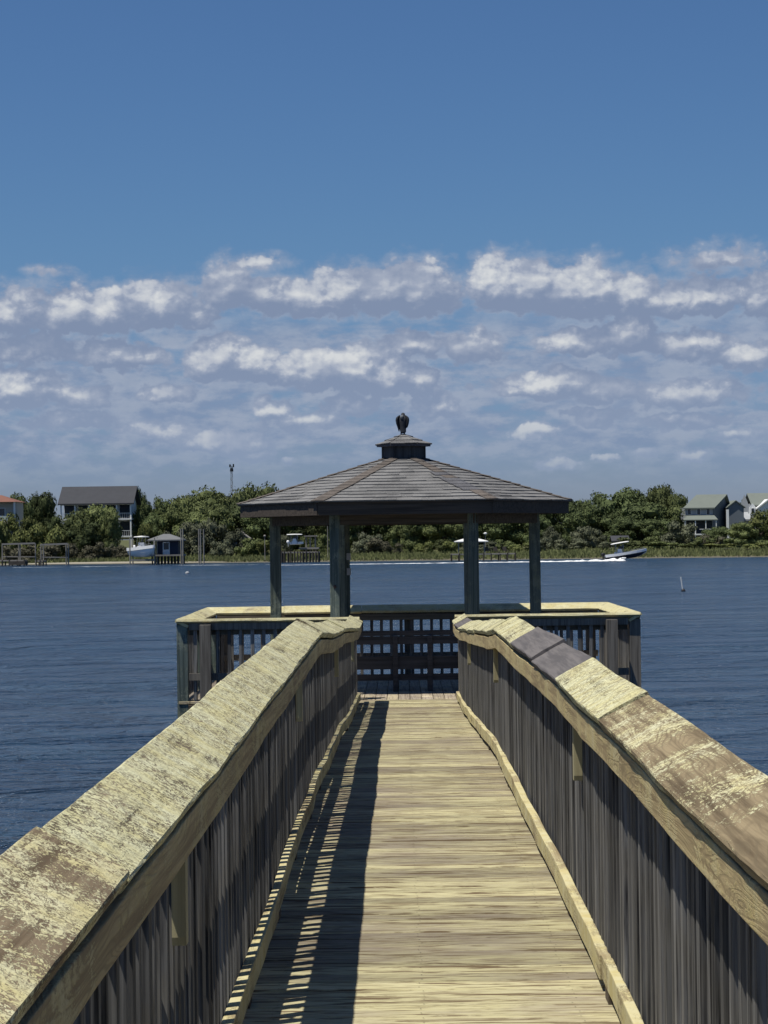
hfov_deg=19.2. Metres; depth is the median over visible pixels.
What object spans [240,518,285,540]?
dark tree
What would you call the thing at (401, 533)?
broadleaf tree
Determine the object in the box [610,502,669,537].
dark tree
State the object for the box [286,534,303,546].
motorboat
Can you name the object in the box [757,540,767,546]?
green shrub
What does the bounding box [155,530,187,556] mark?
grey green shrub
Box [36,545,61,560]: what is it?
dry brush
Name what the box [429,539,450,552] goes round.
green shrub
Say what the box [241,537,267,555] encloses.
green shrub
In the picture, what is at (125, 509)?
window
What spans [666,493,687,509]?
broadleaf tree
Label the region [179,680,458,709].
pier platform
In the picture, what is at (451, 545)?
yellow green shrub
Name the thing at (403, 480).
gazebo
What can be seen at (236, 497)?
broadleaf tree
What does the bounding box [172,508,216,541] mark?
broadleaf tree
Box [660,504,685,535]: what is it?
broadleaf tree
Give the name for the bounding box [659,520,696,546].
grey green shrub
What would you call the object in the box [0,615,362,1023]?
walkway railing
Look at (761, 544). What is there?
yellow green shrub
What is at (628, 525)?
dark tree
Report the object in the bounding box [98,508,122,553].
broadleaf tree
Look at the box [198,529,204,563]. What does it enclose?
mooring piles
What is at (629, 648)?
platform railing
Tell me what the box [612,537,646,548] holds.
green shrub
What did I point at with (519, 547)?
yellow green shrub
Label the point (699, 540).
green shrub
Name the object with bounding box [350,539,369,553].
grey green shrub
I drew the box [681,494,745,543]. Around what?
grey house
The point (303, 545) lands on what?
green shrub
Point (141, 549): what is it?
motorboat
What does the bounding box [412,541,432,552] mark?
yellow green shrub
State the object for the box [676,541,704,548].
green shrub
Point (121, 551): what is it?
dry brush
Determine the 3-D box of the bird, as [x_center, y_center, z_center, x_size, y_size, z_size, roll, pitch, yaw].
[0.257,-1.230,31.668,0.193,0.304,0.150,-1,-1,0]
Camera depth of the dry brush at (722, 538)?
378.69 m
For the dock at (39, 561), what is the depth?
364.09 m
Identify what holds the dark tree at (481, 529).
on the shore ground at (125, 543)
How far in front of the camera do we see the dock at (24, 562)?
364.37 m
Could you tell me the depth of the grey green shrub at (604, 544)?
382.92 m
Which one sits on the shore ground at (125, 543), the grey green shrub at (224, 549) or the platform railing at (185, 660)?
the grey green shrub at (224, 549)
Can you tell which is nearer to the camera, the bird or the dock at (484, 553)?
the bird
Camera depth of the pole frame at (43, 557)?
366.65 m
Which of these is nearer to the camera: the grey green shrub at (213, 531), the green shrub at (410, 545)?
the green shrub at (410, 545)
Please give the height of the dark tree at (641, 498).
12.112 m
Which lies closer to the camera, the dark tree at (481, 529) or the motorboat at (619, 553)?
the motorboat at (619, 553)
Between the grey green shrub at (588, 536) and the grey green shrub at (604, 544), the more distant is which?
the grey green shrub at (588, 536)
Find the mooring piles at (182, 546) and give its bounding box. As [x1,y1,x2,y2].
[180,529,183,563]
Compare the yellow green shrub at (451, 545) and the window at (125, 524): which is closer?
the yellow green shrub at (451, 545)
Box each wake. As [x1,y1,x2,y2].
[17,564,284,567]
[323,557,625,564]
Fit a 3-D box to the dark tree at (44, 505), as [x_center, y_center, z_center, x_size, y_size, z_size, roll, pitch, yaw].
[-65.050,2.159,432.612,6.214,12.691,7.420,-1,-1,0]
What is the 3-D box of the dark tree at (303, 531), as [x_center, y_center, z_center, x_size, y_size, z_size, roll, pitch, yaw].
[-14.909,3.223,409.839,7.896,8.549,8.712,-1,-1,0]
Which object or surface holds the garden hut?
on the shore ground at (125, 543)
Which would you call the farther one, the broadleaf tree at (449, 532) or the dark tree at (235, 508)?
the dark tree at (235, 508)
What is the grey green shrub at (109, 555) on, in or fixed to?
on the shore ground at (125, 543)
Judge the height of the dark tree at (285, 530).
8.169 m
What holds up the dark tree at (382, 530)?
on the shore ground at (125, 543)
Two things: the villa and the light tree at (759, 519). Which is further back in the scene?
the villa
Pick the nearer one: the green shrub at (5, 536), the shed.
the green shrub at (5, 536)
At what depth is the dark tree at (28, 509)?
425.60 m
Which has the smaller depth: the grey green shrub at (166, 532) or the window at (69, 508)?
the grey green shrub at (166, 532)
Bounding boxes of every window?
[0,508,4,515]
[64,505,73,518]
[78,505,87,511]
[120,505,131,517]
[120,521,129,534]
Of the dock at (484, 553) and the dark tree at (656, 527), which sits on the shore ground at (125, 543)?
the dark tree at (656, 527)
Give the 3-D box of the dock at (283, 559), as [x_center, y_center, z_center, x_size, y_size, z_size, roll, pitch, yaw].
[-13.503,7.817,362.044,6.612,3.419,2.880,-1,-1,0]
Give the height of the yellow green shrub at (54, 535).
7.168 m
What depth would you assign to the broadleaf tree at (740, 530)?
388.47 m
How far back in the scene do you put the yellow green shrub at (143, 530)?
397.61 m
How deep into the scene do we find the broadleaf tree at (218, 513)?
407.72 m
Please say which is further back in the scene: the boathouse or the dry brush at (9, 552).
the dry brush at (9, 552)
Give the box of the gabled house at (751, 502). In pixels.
[741,493,767,528]
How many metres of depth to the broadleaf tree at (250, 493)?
431.38 m
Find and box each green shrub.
[0,524,11,556]
[6,530,27,555]
[13,522,45,558]
[36,524,61,556]
[99,544,114,557]
[136,522,152,545]
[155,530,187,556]
[176,521,208,554]
[196,517,228,553]
[209,538,233,557]
[224,527,245,554]
[233,543,253,556]
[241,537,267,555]
[256,541,283,555]
[281,535,293,554]
[298,536,317,553]
[316,534,329,553]
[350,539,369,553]
[356,532,382,548]
[395,540,418,552]
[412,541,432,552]
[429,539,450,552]
[442,541,457,551]
[479,540,502,552]
[494,539,513,551]
[508,542,528,551]
[540,537,553,550]
[542,526,567,548]
[553,538,589,550]
[570,526,607,547]
[597,541,614,549]
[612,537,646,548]
[643,536,663,546]
[647,541,678,548]
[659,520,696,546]
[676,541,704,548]
[694,537,715,548]
[702,543,736,547]
[723,538,747,547]
[743,542,765,548]
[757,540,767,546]
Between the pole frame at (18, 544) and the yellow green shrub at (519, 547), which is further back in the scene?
the yellow green shrub at (519, 547)
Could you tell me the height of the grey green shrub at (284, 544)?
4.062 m
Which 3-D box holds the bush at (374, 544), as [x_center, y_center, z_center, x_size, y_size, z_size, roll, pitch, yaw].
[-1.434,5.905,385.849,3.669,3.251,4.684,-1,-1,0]
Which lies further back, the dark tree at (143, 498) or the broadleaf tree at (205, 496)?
the dark tree at (143, 498)
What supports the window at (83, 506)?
in the stilt house at (124, 501)
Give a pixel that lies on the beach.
(108, 562)
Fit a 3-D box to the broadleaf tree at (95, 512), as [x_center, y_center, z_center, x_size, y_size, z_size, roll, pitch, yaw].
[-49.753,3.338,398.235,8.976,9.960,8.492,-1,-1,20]
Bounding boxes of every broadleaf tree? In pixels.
[55,506,94,556]
[85,504,121,554]
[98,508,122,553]
[158,506,186,534]
[166,493,196,515]
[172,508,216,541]
[174,485,231,528]
[182,500,237,540]
[211,488,246,531]
[238,481,264,500]
[257,481,278,495]
[306,526,328,548]
[388,525,415,549]
[422,524,463,548]
[645,484,674,508]
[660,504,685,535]
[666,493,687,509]
[725,522,759,543]
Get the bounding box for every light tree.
[0,511,19,549]
[18,515,47,540]
[744,509,767,545]
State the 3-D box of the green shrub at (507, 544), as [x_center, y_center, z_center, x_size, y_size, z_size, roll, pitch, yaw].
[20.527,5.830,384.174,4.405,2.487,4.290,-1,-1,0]
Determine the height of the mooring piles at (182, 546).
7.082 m
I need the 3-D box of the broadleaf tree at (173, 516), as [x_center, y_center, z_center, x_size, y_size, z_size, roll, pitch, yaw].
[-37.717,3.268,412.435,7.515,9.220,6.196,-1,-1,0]
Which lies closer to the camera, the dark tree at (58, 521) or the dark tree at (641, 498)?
the dark tree at (58, 521)
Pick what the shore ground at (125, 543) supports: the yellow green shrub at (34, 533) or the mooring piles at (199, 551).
the yellow green shrub at (34, 533)
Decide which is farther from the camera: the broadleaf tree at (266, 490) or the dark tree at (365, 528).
the broadleaf tree at (266, 490)
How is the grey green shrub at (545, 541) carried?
on the shore ground at (125, 543)
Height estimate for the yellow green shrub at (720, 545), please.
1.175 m
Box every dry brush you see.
[0,546,19,561]
[10,544,37,562]
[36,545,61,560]
[62,542,93,559]
[80,542,109,558]
[111,545,128,558]
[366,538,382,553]
[380,541,403,553]
[702,534,725,543]
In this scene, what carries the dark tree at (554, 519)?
on the shore ground at (125, 543)
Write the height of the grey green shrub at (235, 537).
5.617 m
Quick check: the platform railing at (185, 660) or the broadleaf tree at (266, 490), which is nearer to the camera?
the platform railing at (185, 660)
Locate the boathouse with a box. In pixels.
[147,534,185,563]
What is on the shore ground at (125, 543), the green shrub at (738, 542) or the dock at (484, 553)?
the green shrub at (738, 542)
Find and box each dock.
[0,559,27,565]
[36,559,46,565]
[281,550,319,562]
[450,538,515,560]
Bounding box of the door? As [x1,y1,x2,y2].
[163,542,169,554]
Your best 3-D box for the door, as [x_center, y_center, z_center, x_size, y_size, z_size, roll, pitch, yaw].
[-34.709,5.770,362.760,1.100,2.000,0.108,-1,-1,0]
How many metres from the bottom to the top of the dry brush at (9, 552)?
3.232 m
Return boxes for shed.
[234,532,250,546]
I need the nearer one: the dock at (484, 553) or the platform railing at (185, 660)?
the platform railing at (185, 660)
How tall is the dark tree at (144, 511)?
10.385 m
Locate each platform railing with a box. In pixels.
[175,608,215,717]
[176,617,358,699]
[207,602,607,673]
[455,612,640,679]
[599,602,641,687]
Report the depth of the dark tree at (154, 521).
409.26 m
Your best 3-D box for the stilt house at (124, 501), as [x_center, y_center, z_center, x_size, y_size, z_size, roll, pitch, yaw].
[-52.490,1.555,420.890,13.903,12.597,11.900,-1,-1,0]
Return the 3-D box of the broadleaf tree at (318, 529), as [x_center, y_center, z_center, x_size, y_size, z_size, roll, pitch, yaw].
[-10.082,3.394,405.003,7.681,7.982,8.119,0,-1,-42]
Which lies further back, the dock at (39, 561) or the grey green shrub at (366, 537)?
the grey green shrub at (366, 537)
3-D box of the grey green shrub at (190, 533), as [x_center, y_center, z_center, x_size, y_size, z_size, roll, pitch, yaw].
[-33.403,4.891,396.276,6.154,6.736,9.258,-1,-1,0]
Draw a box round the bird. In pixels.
[396,413,408,433]
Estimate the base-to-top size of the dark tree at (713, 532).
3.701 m
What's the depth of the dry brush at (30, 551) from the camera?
386.13 m
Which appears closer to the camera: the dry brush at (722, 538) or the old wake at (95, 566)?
the old wake at (95, 566)
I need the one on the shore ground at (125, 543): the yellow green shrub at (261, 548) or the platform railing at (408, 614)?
the yellow green shrub at (261, 548)
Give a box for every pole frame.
[2,542,35,565]
[40,543,68,565]
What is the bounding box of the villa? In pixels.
[0,495,25,537]
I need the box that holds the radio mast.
[229,464,233,492]
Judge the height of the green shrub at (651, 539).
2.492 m
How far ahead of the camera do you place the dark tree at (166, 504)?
428.50 m
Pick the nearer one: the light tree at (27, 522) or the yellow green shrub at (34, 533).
the yellow green shrub at (34, 533)
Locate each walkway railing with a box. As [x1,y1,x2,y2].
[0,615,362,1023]
[452,613,767,1023]
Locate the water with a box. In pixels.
[0,557,767,854]
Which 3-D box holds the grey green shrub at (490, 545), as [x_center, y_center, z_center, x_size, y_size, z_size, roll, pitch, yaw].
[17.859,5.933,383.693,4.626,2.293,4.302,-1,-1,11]
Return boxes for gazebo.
[236,434,571,639]
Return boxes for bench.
[357,630,457,691]
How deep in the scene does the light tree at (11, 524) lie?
404.43 m
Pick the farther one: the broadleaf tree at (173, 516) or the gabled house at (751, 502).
the gabled house at (751, 502)
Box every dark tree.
[10,492,35,525]
[27,490,56,529]
[39,515,65,545]
[63,521,104,554]
[129,501,157,546]
[134,486,147,542]
[140,512,166,550]
[148,495,165,533]
[161,498,170,515]
[226,501,257,531]
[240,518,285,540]
[260,518,302,549]
[287,526,317,550]
[328,526,363,546]
[357,525,371,540]
[364,525,405,547]
[394,525,434,548]
[457,524,488,546]
[483,523,526,548]
[515,516,551,544]
[540,514,566,535]
[556,496,584,534]
[558,509,603,545]
[575,490,606,511]
[589,503,623,545]
[597,488,638,514]
[600,515,643,541]
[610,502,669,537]
[622,485,653,505]
[638,518,674,545]
[700,526,729,543]
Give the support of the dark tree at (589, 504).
on the shore ground at (125, 543)
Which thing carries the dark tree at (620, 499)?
on the shore ground at (125, 543)
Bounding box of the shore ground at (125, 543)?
[0,540,767,564]
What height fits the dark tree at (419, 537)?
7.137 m
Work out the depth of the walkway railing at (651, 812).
6.75 m
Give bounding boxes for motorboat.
[126,536,154,556]
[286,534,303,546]
[601,541,646,560]
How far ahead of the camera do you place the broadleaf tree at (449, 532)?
399.48 m
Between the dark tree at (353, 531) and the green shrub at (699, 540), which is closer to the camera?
the green shrub at (699, 540)
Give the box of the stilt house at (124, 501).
[58,486,140,549]
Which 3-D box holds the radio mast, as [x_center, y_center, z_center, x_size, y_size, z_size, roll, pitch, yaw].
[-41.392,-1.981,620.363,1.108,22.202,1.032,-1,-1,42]
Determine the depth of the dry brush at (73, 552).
385.02 m
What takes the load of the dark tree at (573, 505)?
on the shore ground at (125, 543)
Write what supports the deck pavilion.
on the shore ground at (125, 543)
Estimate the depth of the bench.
30.61 m
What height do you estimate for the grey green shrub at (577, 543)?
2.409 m
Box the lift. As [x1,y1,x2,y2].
[129,538,157,564]
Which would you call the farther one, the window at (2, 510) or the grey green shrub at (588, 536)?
the window at (2, 510)
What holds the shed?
on the shore ground at (125, 543)
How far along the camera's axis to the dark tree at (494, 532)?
401.02 m
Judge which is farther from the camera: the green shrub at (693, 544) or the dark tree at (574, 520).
the dark tree at (574, 520)
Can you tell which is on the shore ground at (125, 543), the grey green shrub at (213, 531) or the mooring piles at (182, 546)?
the grey green shrub at (213, 531)
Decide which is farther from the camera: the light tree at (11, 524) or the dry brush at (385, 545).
the light tree at (11, 524)
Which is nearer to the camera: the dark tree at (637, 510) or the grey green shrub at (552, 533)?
the grey green shrub at (552, 533)
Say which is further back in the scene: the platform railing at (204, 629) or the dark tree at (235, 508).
the dark tree at (235, 508)
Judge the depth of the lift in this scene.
358.37 m
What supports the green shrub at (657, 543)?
on the shore ground at (125, 543)
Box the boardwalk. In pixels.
[221,691,643,1023]
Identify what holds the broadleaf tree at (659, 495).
on the shore ground at (125, 543)
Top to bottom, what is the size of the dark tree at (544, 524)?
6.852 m
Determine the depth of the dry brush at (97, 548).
386.19 m
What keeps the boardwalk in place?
in the water
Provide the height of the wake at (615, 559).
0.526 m
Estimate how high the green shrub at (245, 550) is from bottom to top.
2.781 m
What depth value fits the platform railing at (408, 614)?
33.75 m
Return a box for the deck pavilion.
[299,535,318,550]
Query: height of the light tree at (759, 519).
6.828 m
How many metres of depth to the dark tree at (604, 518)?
412.17 m
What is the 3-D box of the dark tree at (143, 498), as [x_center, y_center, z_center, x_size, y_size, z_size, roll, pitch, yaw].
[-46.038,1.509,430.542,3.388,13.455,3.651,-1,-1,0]
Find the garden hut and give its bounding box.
[609,535,628,547]
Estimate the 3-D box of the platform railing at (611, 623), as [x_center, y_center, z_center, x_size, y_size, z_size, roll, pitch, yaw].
[2.121,2.937,29.217,2.383,3.275,0.295,-1,-1,0]
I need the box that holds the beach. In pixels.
[6,561,198,564]
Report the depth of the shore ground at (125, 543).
368.31 m
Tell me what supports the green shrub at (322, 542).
on the shore ground at (125, 543)
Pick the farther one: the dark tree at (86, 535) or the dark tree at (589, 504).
the dark tree at (589, 504)
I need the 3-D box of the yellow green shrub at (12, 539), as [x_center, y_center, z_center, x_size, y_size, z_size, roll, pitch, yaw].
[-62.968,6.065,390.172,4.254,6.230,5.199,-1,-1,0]
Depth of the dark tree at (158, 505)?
425.05 m
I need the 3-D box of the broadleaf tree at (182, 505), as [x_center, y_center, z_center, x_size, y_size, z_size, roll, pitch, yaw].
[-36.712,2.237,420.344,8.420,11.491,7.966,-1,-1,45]
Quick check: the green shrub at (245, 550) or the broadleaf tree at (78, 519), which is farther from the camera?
the broadleaf tree at (78, 519)

